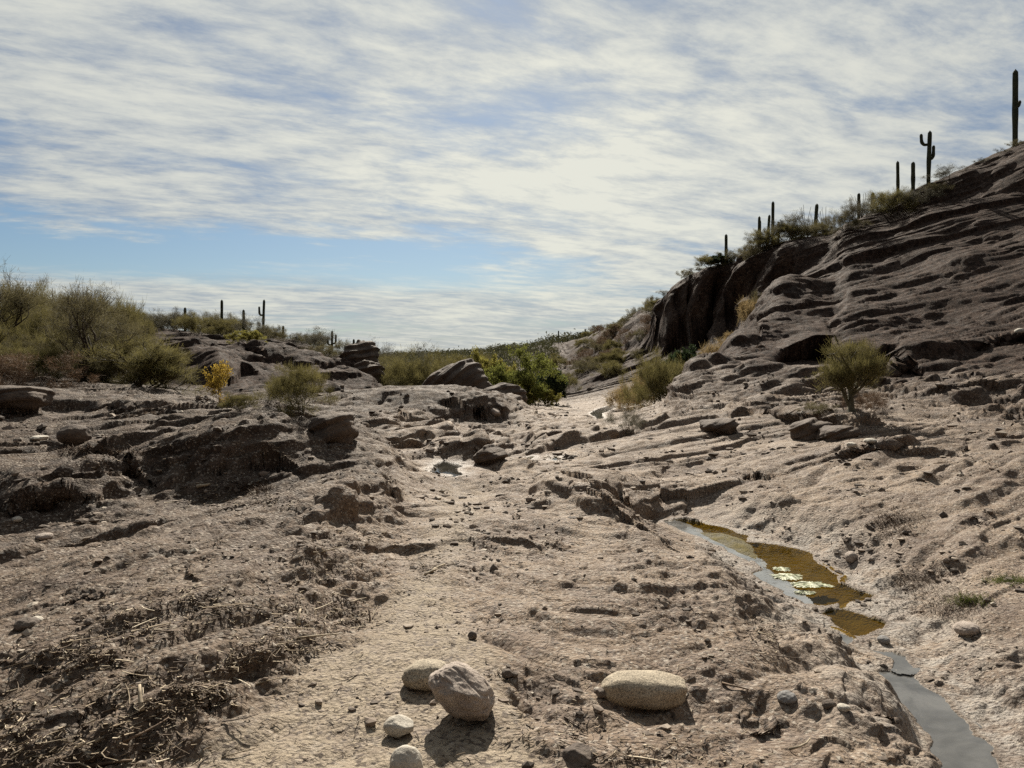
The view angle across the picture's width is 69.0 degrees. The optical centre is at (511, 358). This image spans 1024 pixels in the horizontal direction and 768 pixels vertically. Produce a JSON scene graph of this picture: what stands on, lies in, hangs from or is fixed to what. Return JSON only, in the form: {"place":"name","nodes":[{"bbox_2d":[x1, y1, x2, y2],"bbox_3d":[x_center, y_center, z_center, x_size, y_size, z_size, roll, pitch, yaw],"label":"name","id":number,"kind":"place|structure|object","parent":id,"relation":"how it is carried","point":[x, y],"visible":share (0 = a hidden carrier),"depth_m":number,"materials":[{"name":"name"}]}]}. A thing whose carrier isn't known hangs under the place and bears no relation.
{"place":"outdoors","nodes":[
{"label":"outdoors","id":0,"kind":"place"},
{"bbox_2d":[0,141,1023,767],"bbox_3d":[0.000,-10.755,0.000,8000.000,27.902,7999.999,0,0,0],"label":"ground","id":1,"kind":"structure","parent":0,"point":[928,295],"depth_m":6.77,"materials":[{"name":"stone"}]},
{"bbox_2d":[0,316,23,375],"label":"palo verde tree","id":2,"kind":"object","parent":1,"relation":"on","point":[4,333],"visible":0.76,"depth_m":20.71,"materials":[{"name":"green plant"}]},
{"bbox_2d":[13,617,39,630],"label":"stone","id":3,"kind":"object","parent":1,"relation":"on","point":[22,624],"visible":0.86,"depth_m":3.92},
{"bbox_2d":[0,385,55,408],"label":"rock slab","id":4,"kind":"object","parent":1,"relation":"on","point":[22,397],"visible":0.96,"depth_m":12.82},
{"bbox_2d":[0,256,59,339],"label":"palo verde tree","id":5,"kind":"object","parent":1,"relation":"on","point":[17,299],"visible":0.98,"depth_m":23.92,"materials":[{"name":"green plant"}]},
{"bbox_2d":[0,332,63,372],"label":"desert bush","id":6,"kind":"object","parent":1,"relation":"on","point":[26,344],"visible":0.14,"depth_m":21.99,"materials":[{"name":"green plant"}]},
{"bbox_2d":[0,283,71,355],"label":"desert bush","id":7,"kind":"object","parent":1,"relation":"on","point":[32,322],"visible":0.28,"depth_m":25.81,"materials":[{"name":"green plant"}]},
{"bbox_2d":[0,341,75,379],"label":"desert bush","id":8,"kind":"object","parent":1,"relation":"on","point":[42,355],"visible":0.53,"depth_m":20.25,"materials":[{"name":"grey plant"}]},
{"bbox_2d":[10,323,79,373],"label":"desert bush","id":9,"kind":"object","parent":1,"relation":"on","point":[44,339],"visible":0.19,"depth_m":22.75,"materials":[{"name":"green plant"}]},
{"bbox_2d":[2,274,90,348],"bbox_3d":[-17.810,-1.377,28.077,3.756,3.547,4.330,0,0,-15],"label":"desert bush","id":10,"kind":"object","parent":1,"relation":"on","point":[55,307],"visible":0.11,"depth_m":28.20,"materials":[{"name":"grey plant"}]},
{"bbox_2d":[30,284,66,334],"bbox_3d":[-20.568,-1.563,33.529,3.461,4.012,3.557,0,0,-45],"label":"palo verde tree","id":11,"kind":"object","parent":1,"relation":"on","point":[52,291],"visible":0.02,"depth_m":32.84,"materials":[{"name":"green plant"}]},
{"bbox_2d":[0,349,100,388],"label":"dry brown bush","id":12,"kind":"object","parent":1,"relation":"on","point":[7,366],"visible":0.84,"depth_m":17.42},
{"bbox_2d":[31,340,91,381],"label":"desert bush","id":13,"kind":"object","parent":1,"relation":"on","point":[57,374],"visible":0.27,"depth_m":20.85,"materials":[{"name":"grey plant"}]},
{"bbox_2d":[56,425,91,444],"bbox_3d":[-5.509,0.962,9.376,0.386,0.265,0.352,3,-1,-11],"label":"boulder","id":14,"kind":"object","parent":1,"relation":"on","point":[73,434],"visible":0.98,"depth_m":9.26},
{"bbox_2d":[63,349,121,383],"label":"desert bush","id":15,"kind":"object","parent":1,"relation":"on","point":[105,376],"visible":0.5,"depth_m":20.73,"materials":[{"name":"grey plant"}]},
{"bbox_2d":[41,282,143,344],"bbox_3d":[-17.258,-1.166,30.048,4.429,4.080,3.972,0,0,5],"label":"desert bush","id":16,"kind":"object","parent":1,"relation":"on","point":[82,303],"visible":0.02,"depth_m":29.50,"materials":[{"name":"green plant"}]},
{"bbox_2d":[59,321,126,370],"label":"desert bush","id":17,"kind":"object","parent":1,"relation":"on","point":[91,340],"visible":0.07,"depth_m":23.36,"materials":[{"name":"green plant"}]},
{"bbox_2d":[31,275,161,381],"bbox_3d":[-11.868,-0.794,20.956,5.167,3.431,2.766,0,0,42],"label":"palo verde tree","id":18,"kind":"object","parent":1,"relation":"on","point":[80,315],"visible":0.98,"depth_m":20.39,"materials":[{"name":"green plant"}]},
{"bbox_2d":[66,343,129,382],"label":"bush","id":19,"kind":"object","parent":1,"relation":"on","point":[107,367],"visible":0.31,"depth_m":20.92,"materials":[{"name":"green plant"}]},
{"bbox_2d":[75,312,144,380],"bbox_3d":[-12.476,-0.059,23.669,1.964,3.114,3.035,0,0,14],"label":"desert bush","id":20,"kind":"object","parent":1,"relation":"on","point":[120,336],"visible":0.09,"depth_m":23.32,"materials":[{"name":"green plant"}]},
{"bbox_2d":[91,759,132,767],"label":"stick","id":21,"kind":"object","parent":1,"relation":"on","point":[108,762],"visible":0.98,"depth_m":2.67,"materials":[{"name":"brown wood"}]},
{"bbox_2d":[73,282,154,336],"bbox_3d":[-17.066,-1.383,31.857,3.817,4.303,4.597,0,0,-15],"label":"desert bush","id":22,"kind":"object","parent":1,"relation":"on","point":[134,310],"visible":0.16,"depth_m":31.86,"materials":[{"name":"green plant"}]},
{"bbox_2d":[83,331,173,386],"bbox_3d":[-11.246,0.060,21.758,2.277,2.064,2.552,0,0,27],"label":"desert bush","id":23,"kind":"object","parent":1,"relation":"on","point":[120,370],"visible":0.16,"depth_m":21.73,"materials":[{"name":"green plant"}]},
{"bbox_2d":[70,334,217,396],"bbox_3d":[-9.247,0.178,18.496,3.151,1.885,3.239,0,0,-39],"label":"bush","id":24,"kind":"object","parent":1,"relation":"on","point":[156,363],"visible":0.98,"depth_m":18.44,"materials":[{"name":"green plant"}]},
{"bbox_2d":[138,311,167,330],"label":"sparse bush","id":25,"kind":"object","parent":1,"relation":"on","point":[158,317],"visible":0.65,"depth_m":55.17,"materials":[{"name":"green plant"}]},
{"bbox_2d":[170,311,221,334],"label":"desert bush","id":26,"kind":"object","parent":1,"relation":"on","point":[191,322],"visible":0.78,"depth_m":50.51,"materials":[{"name":"green plant"}]},
{"bbox_2d":[170,307,223,332],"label":"desert bush","id":27,"kind":"object","parent":1,"relation":"on","point":[206,312],"visible":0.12,"depth_m":58.27,"materials":[{"name":"green plant"}]},
{"bbox_2d":[201,360,234,402],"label":"yellow shrub","id":28,"kind":"object","parent":1,"relation":"on","point":[213,382],"visible":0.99,"depth_m":15.36,"materials":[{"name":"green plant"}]},
{"bbox_2d":[199,314,256,335],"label":"desert bush","id":29,"kind":"object","parent":1,"relation":"on","point":[223,326],"visible":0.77,"depth_m":49.44,"materials":[{"name":"green plant"}]},
{"bbox_2d":[216,392,263,410],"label":"desert bush","id":30,"kind":"object","parent":1,"relation":"on","point":[240,399],"visible":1,"depth_m":9.38,"materials":[{"name":"green plant"}]},
{"bbox_2d":[223,329,266,343],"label":"leafy bush","id":31,"kind":"object","parent":1,"relation":"on","point":[247,336],"visible":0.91,"depth_m":44.56,"materials":[{"name":"green plant"}]},
{"bbox_2d":[231,311,271,336],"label":"sparse bush","id":32,"kind":"object","parent":1,"relation":"on","point":[249,322],"visible":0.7,"depth_m":48.57,"materials":[{"name":"green plant"}]},
{"bbox_2d":[258,324,286,341],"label":"desert bush","id":33,"kind":"object","parent":1,"relation":"on","point":[274,335],"visible":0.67,"depth_m":48.25,"materials":[{"name":"green plant"}]},
{"bbox_2d":[252,360,341,417],"bbox_3d":[-3.011,0.401,10.209,1.345,0.928,1.200,0,0,10],"label":"desert bush","id":34,"kind":"object","parent":1,"relation":"on","point":[287,386],"visible":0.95,"depth_m":10.07,"materials":[{"name":"green plant"}]},
{"bbox_2d":[285,326,338,350],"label":"sparse bush","id":35,"kind":"object","parent":1,"relation":"on","point":[322,338],"visible":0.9,"depth_m":45.57,"materials":[{"name":"green plant"}]},
{"bbox_2d":[300,341,340,356],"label":"desert bush","id":36,"kind":"object","parent":1,"relation":"on","point":[321,349],"visible":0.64,"depth_m":41.44,"materials":[{"name":"green plant"}]},
{"bbox_2d":[308,412,358,444],"bbox_3d":[-2.265,0.930,9.466,0.623,0.482,0.788,-7,1,-6],"label":"rock block","id":37,"kind":"object","parent":1,"relation":"on","point":[341,427],"visible":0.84,"depth_m":9.19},
{"bbox_2d":[338,339,379,362],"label":"rock outcrop","id":38,"kind":"object","parent":1,"relation":"on","point":[358,351],"visible":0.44,"depth_m":42.33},
{"bbox_2d":[354,360,386,385],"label":"rock outcrop","id":39,"kind":"object","parent":1,"relation":"on","point":[372,368],"visible":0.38,"depth_m":40.20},
{"bbox_2d":[372,337,403,363],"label":"sparse bush","id":40,"kind":"object","parent":1,"relation":"on","point":[385,350],"visible":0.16,"depth_m":52.92,"materials":[{"name":"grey plant"}]},
{"bbox_2d":[0,442,796,767],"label":"twig litter","id":41,"kind":"object","parent":1,"relation":"on","point":[96,754],"visible":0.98,"depth_m":3.28,"materials":[{"name":"wood"}]},
{"bbox_2d":[138,684,144,711],"bbox_3d":[-1.438,1.315,2.889,0.024,0.076,0.094,0,0,-30],"label":"stick","id":42,"kind":"object","parent":41,"relation":"on","point":[140,700],"visible":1,"depth_m":2.88,"materials":[{"name":"brown wood"}]},
{"bbox_2d":[383,714,413,737],"bbox_3d":[-0.457,1.475,2.992,0.120,0.073,0.094,6,-2,-17],"label":"cobble","id":43,"kind":"object","parent":1,"relation":"on","point":[398,725],"visible":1,"depth_m":2.96,"materials":[{"name":"stone"}]},
{"bbox_2d":[389,745,422,767],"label":"cobble","id":44,"kind":"object","parent":1,"relation":"on","point":[405,756],"visible":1,"depth_m":2.68,"materials":[{"name":"stone"}]},
{"bbox_2d":[376,344,447,385],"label":"desert bush","id":45,"kind":"object","parent":1,"relation":"on","point":[414,373],"visible":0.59,"depth_m":41.51,"materials":[{"name":"green plant"}]},
{"bbox_2d":[378,342,449,384],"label":"sparse bush","id":46,"kind":"object","parent":1,"relation":"on","point":[419,351],"visible":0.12,"depth_m":44.39,"materials":[{"name":"green plant"}]},
{"bbox_2d":[401,659,445,690],"bbox_3d":[-0.396,1.452,3.422,0.223,0.127,0.170,-6,1,-7],"label":"cobble","id":47,"kind":"object","parent":1,"relation":"on","point":[416,675],"visible":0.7,"depth_m":3.36,"materials":[{"name":"stone"}]},
{"bbox_2d":[425,348,466,369],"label":"desert bush","id":48,"kind":"object","parent":1,"relation":"on","point":[442,361],"visible":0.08,"depth_m":46.32,"materials":[{"name":"green plant"}]},
{"bbox_2d":[422,358,492,388],"bbox_3d":[-2.524,1.667,34.958,3.286,2.904,2.707,-24,2,-5],"label":"rock outcrop","id":49,"kind":"object","parent":1,"relation":"on","point":[468,372],"visible":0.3,"depth_m":34.05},
{"bbox_2d":[428,661,494,721],"bbox_3d":[-0.206,1.393,3.126,0.309,0.186,0.260,33,-8,-12],"label":"boulder","id":50,"kind":"object","parent":1,"relation":"on","point":[463,691],"visible":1,"depth_m":3.04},
{"bbox_2d":[381,328,589,377],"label":"brush","id":51,"kind":"object","parent":1,"relation":"on","point":[503,349],"visible":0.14,"depth_m":132.62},
{"bbox_2d":[473,444,507,463],"bbox_3d":[-0.375,1.619,12.506,0.596,0.360,0.657,0,0,-11],"label":"rock","id":52,"kind":"object","parent":1,"relation":"on","point":[488,453],"visible":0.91,"depth_m":12.29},
{"bbox_2d":[470,345,515,384],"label":"leafy bush","id":53,"kind":"object","parent":1,"relation":"on","point":[477,358],"visible":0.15,"depth_m":43.94,"materials":[{"name":"green plant"}]},
{"bbox_2d":[483,383,527,403],"bbox_3d":[-0.338,2.031,31.915,2.059,2.024,2.028,0,0,15],"label":"rock outcrop","id":54,"kind":"object","parent":1,"relation":"on","point":[505,388],"visible":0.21,"depth_m":31.69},
{"bbox_2d":[0,370,1023,767],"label":"gravel","id":55,"kind":"structure","parent":1,"relation":"on","point":[370,722],"depth_m":7.21,"materials":[{"name":"gravel"}]},
{"bbox_2d":[5,400,1019,626],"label":"dry grass","id":56,"kind":"structure","parent":1,"relation":"on","point":[887,519],"depth_m":6.77,"materials":[{"name":"brown plant"}]},
{"bbox_2d":[484,343,569,399],"bbox_3d":[0.439,0.867,36.163,4.733,3.403,3.702,0,0,4],"label":"mesquite tree","id":57,"kind":"object","parent":1,"relation":"on","point":[525,379],"visible":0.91,"depth_m":35.78,"materials":[{"name":"green plant"}]},
{"bbox_2d":[526,387,563,408],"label":"leafy bush","id":58,"kind":"object","parent":1,"relation":"on","point":[547,397],"visible":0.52,"depth_m":35.58,"materials":[{"name":"green plant"}]},
{"bbox_2d":[533,365,567,405],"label":"dark green bush","id":59,"kind":"object","parent":1,"relation":"on","point":[556,387],"visible":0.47,"depth_m":39.35,"materials":[{"name":"green plant"}]},
{"bbox_2d":[562,374,582,392],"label":"desert bush","id":60,"kind":"object","parent":1,"relation":"on","point":[573,381],"visible":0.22,"depth_m":51.88,"materials":[{"name":"green plant"}]},
{"bbox_2d":[562,742,596,766],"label":"stone","id":61,"kind":"object","parent":1,"relation":"on","point":[578,754],"visible":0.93,"depth_m":2.78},
{"bbox_2d":[569,348,605,359],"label":"dry brown bush","id":62,"kind":"object","parent":1,"relation":"on","point":[587,354],"visible":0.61,"depth_m":71.46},
{"bbox_2d":[591,349,625,365],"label":"desert bush","id":63,"kind":"object","parent":1,"relation":"on","point":[601,358],"visible":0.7,"depth_m":60.20,"materials":[{"name":"green plant"}]},
{"bbox_2d":[590,360,627,378],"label":"desert bush","id":64,"kind":"object","parent":1,"relation":"on","point":[616,368],"visible":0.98,"depth_m":52.99,"materials":[{"name":"green plant"}]},
{"bbox_2d":[601,339,622,350],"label":"desert bush","id":65,"kind":"object","parent":1,"relation":"on","point":[609,344],"visible":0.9,"depth_m":70.37,"materials":[{"name":"green plant"}]},
{"bbox_2d":[601,387,634,409],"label":"dry grass clump","id":66,"kind":"object","parent":1,"relation":"on","point":[607,399],"visible":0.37,"depth_m":36.38,"materials":[{"name":"plant"}]},
{"bbox_2d":[613,329,634,344],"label":"dry brown bush","id":67,"kind":"object","parent":1,"relation":"on","point":[628,333],"visible":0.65,"depth_m":69.98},
{"bbox_2d":[600,406,650,434],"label":"sparse bush","id":68,"kind":"object","parent":1,"relation":"on","point":[631,415],"visible":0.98,"depth_m":16.86,"materials":[{"name":"grey plant"}]},
{"bbox_2d":[615,377,641,411],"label":"dry grass clump","id":69,"kind":"object","parent":1,"relation":"on","point":[619,403],"visible":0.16,"depth_m":34.73,"materials":[{"name":"plant"}]},
{"bbox_2d":[625,327,647,341],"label":"desert bush","id":70,"kind":"object","parent":1,"relation":"on","point":[638,332],"visible":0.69,"depth_m":64.92,"materials":[{"name":"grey plant"}]},
{"bbox_2d":[628,365,655,409],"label":"dry grass clump","id":71,"kind":"object","parent":1,"relation":"on","point":[640,387],"visible":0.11,"depth_m":32.57,"materials":[{"name":"plant"}]},
{"bbox_2d":[601,670,687,709],"bbox_3d":[0.611,1.533,3.452,0.396,0.152,0.219,2,0,2],"label":"cobble","id":72,"kind":"object","parent":1,"relation":"on","point":[649,689],"visible":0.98,"depth_m":3.37,"materials":[{"name":"stone"}]},
{"bbox_2d":[617,344,698,409],"bbox_3d":[5.457,0.790,27.121,3.884,2.896,3.225,0,0,-33],"label":"desert bush","id":73,"kind":"object","parent":1,"relation":"on","point":[656,377],"visible":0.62,"depth_m":26.36,"materials":[{"name":"green plant"}]},
{"bbox_2d":[661,344,700,366],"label":"dark green bush","id":74,"kind":"object","parent":1,"relation":"on","point":[686,355],"visible":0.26,"depth_m":30.85,"materials":[{"name":"green plant"}]},
{"bbox_2d":[696,341,721,353],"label":"dry grass clump","id":75,"kind":"object","parent":1,"relation":"on","point":[708,349],"visible":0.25,"depth_m":29.81,"materials":[{"name":"plant"}]},
{"bbox_2d":[694,253,726,267],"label":"desert bush","id":76,"kind":"object","parent":1,"relation":"on","point":[703,260],"visible":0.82,"depth_m":52.11,"materials":[{"name":"green plant"}]},
{"bbox_2d":[699,418,738,435],"bbox_3d":[4.265,1.435,15.464,0.809,0.394,0.898,-6,1,-11],"label":"rock slab","id":77,"kind":"object","parent":1,"relation":"on","point":[723,426],"visible":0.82,"depth_m":15.10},
{"bbox_2d":[707,252,732,265],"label":"dark green bush","id":78,"kind":"object","parent":1,"relation":"on","point":[717,258],"visible":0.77,"depth_m":52.17,"materials":[{"name":"green plant"}]},
{"bbox_2d":[713,248,741,261],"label":"desert bush","id":79,"kind":"object","parent":1,"relation":"on","point":[729,254],"visible":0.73,"depth_m":52.01,"materials":[{"name":"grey plant"}]},
{"bbox_2d":[735,295,757,325],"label":"dry grass clump","id":80,"kind":"object","parent":1,"relation":"on","point":[745,308],"visible":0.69,"depth_m":37.88,"materials":[{"name":"plant"}]},
{"bbox_2d":[737,244,761,259],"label":"desert bush","id":81,"kind":"object","parent":1,"relation":"on","point":[745,250],"visible":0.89,"depth_m":47.93,"materials":[{"name":"green plant"}]},
{"bbox_2d":[746,230,785,250],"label":"desert bush","id":82,"kind":"object","parent":1,"relation":"on","point":[764,240],"visible":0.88,"depth_m":47.35,"materials":[{"name":"green plant"}]},
{"bbox_2d":[749,218,816,242],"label":"desert bush","id":83,"kind":"object","parent":1,"relation":"on","point":[783,226],"visible":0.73,"depth_m":47.28,"materials":[{"name":"green plant"}]},
{"bbox_2d":[777,690,796,703],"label":"stone","id":84,"kind":"object","parent":1,"relation":"on","point":[786,697],"visible":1,"depth_m":3.37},
{"bbox_2d":[763,208,814,242],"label":"sparse bush","id":85,"kind":"object","parent":1,"relation":"on","point":[794,221],"visible":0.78,"depth_m":47.13,"materials":[{"name":"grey plant"}]},
{"bbox_2d":[782,219,821,240],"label":"desert bush","id":86,"kind":"object","parent":1,"relation":"on","point":[798,233],"visible":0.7,"depth_m":46.82,"materials":[{"name":"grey plant"}]},
{"bbox_2d":[788,417,832,440],"bbox_3d":[5.459,1.323,13.640,0.684,0.464,0.787,-6,1,-11],"label":"rock block","id":87,"kind":"object","parent":1,"relation":"on","point":[806,429],"visible":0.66,"depth_m":13.41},
{"bbox_2d":[796,401,839,414],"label":"desert bush","id":88,"kind":"object","parent":1,"relation":"on","point":[811,407],"visible":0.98,"depth_m":14.51,"materials":[{"name":"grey plant"}]},
{"bbox_2d":[815,425,861,441],"bbox_3d":[5.723,1.339,13.106,0.646,0.337,0.777,-6,1,-6],"label":"rock block","id":89,"kind":"object","parent":1,"relation":"on","point":[830,433],"visible":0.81,"depth_m":12.83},
{"bbox_2d":[807,210,873,235],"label":"desert bush","id":90,"kind":"object","parent":1,"relation":"on","point":[845,219],"visible":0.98,"depth_m":43.68,"materials":[{"name":"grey plant"}]},
{"bbox_2d":[805,333,894,411],"bbox_3d":[6.482,0.277,14.462,1.718,1.659,1.535,0,0,-1],"label":"palo verde tree","id":91,"kind":"object","parent":1,"relation":"on","point":[845,373],"visible":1,"depth_m":14.23,"materials":[{"name":"green plant"}]},
{"bbox_2d":[825,197,874,228],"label":"sparse bush","id":92,"kind":"object","parent":1,"relation":"on","point":[852,209],"visible":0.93,"depth_m":43.41,"materials":[{"name":"grey plant"}]},
{"bbox_2d":[845,551,857,562],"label":"stone","id":93,"kind":"object","parent":1,"relation":"on","point":[851,556],"visible":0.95,"depth_m":7.23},
{"bbox_2d":[841,390,893,414],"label":"dry brown bush","id":94,"kind":"object","parent":1,"relation":"on","point":[874,396],"visible":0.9,"depth_m":17.03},
{"bbox_2d":[855,186,922,215],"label":"desert bush","id":95,"kind":"object","parent":1,"relation":"on","point":[882,198],"visible":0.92,"depth_m":44.94,"materials":[{"name":"green plant"}]},
{"bbox_2d":[887,191,931,211],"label":"sparse bush","id":96,"kind":"object","parent":1,"relation":"on","point":[910,198],"visible":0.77,"depth_m":44.83,"materials":[{"name":"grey plant"}]},
{"bbox_2d":[899,183,946,200],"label":"sparse bush","id":97,"kind":"object","parent":1,"relation":"on","point":[933,191],"visible":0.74,"depth_m":44.85,"materials":[{"name":"green plant"}]},
{"bbox_2d":[920,131,934,183],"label":"saguaro cactus","id":98,"kind":"object","parent":1,"relation":"on","point":[930,147],"visible":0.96,"depth_m":46.33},
{"bbox_2d":[922,178,953,191],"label":"desert bush","id":99,"kind":"object","parent":1,"relation":"on","point":[935,187],"visible":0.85,"depth_m":45.26,"materials":[{"name":"green plant"}]},
{"bbox_2d":[919,163,968,184],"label":"sparse bush","id":100,"kind":"object","parent":1,"relation":"on","point":[946,172],"visible":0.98,"depth_m":45.58,"materials":[{"name":"grey plant"}]},
{"bbox_2d":[953,621,979,635],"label":"stone","id":101,"kind":"object","parent":1,"relation":"on","point":[964,628],"visible":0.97,"depth_m":5.11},
{"bbox_2d":[933,572,1023,607],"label":"green grass","id":102,"kind":"structure","parent":1,"relation":"on","point":[1020,580],"depth_m":5.75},
{"bbox_2d":[1012,69,1020,146],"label":"saguaro cactus","id":103,"kind":"object","parent":1,"relation":"on","point":[1016,103],"visible":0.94,"depth_m":50.15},
{"bbox_2d":[0,0,1023,353],"label":"sky","id":104,"kind":"structure","parent":0,"point":[452,174],"materials":[{"name":"blue"}]},
{"bbox_2d":[590,405,628,418],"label":"water","id":105,"kind":"structure","parent":0,"point":[597,413],"depth_m":35.31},
{"bbox_2d":[874,651,919,674],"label":"water","id":106,"kind":"structure","parent":0,"point":[901,664],"depth_m":4.86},
{"bbox_2d":[879,672,998,767],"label":"water","id":107,"kind":"structure","parent":0,"point":[945,726],"depth_m":4.06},
{"label":"water","id":108,"kind":"structure","parent":0,"visible":0},
{"bbox_2d":[771,573,802,579],"bbox_3d":[2.495,1.966,6.739,0.306,0.019,0.232,0,0,0],"label":"algae mat","id":109,"kind":"object","parent":108,"relation":"on","point":[785,576],"visible":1,"depth_m":6.72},
{"bbox_2d":[791,581,833,587],"bbox_3d":[2.611,1.966,6.510,0.377,0.020,0.195,0,0,0],"label":"algae mat","id":110,"kind":"object","parent":108,"relation":"on","point":[803,584],"visible":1,"depth_m":6.48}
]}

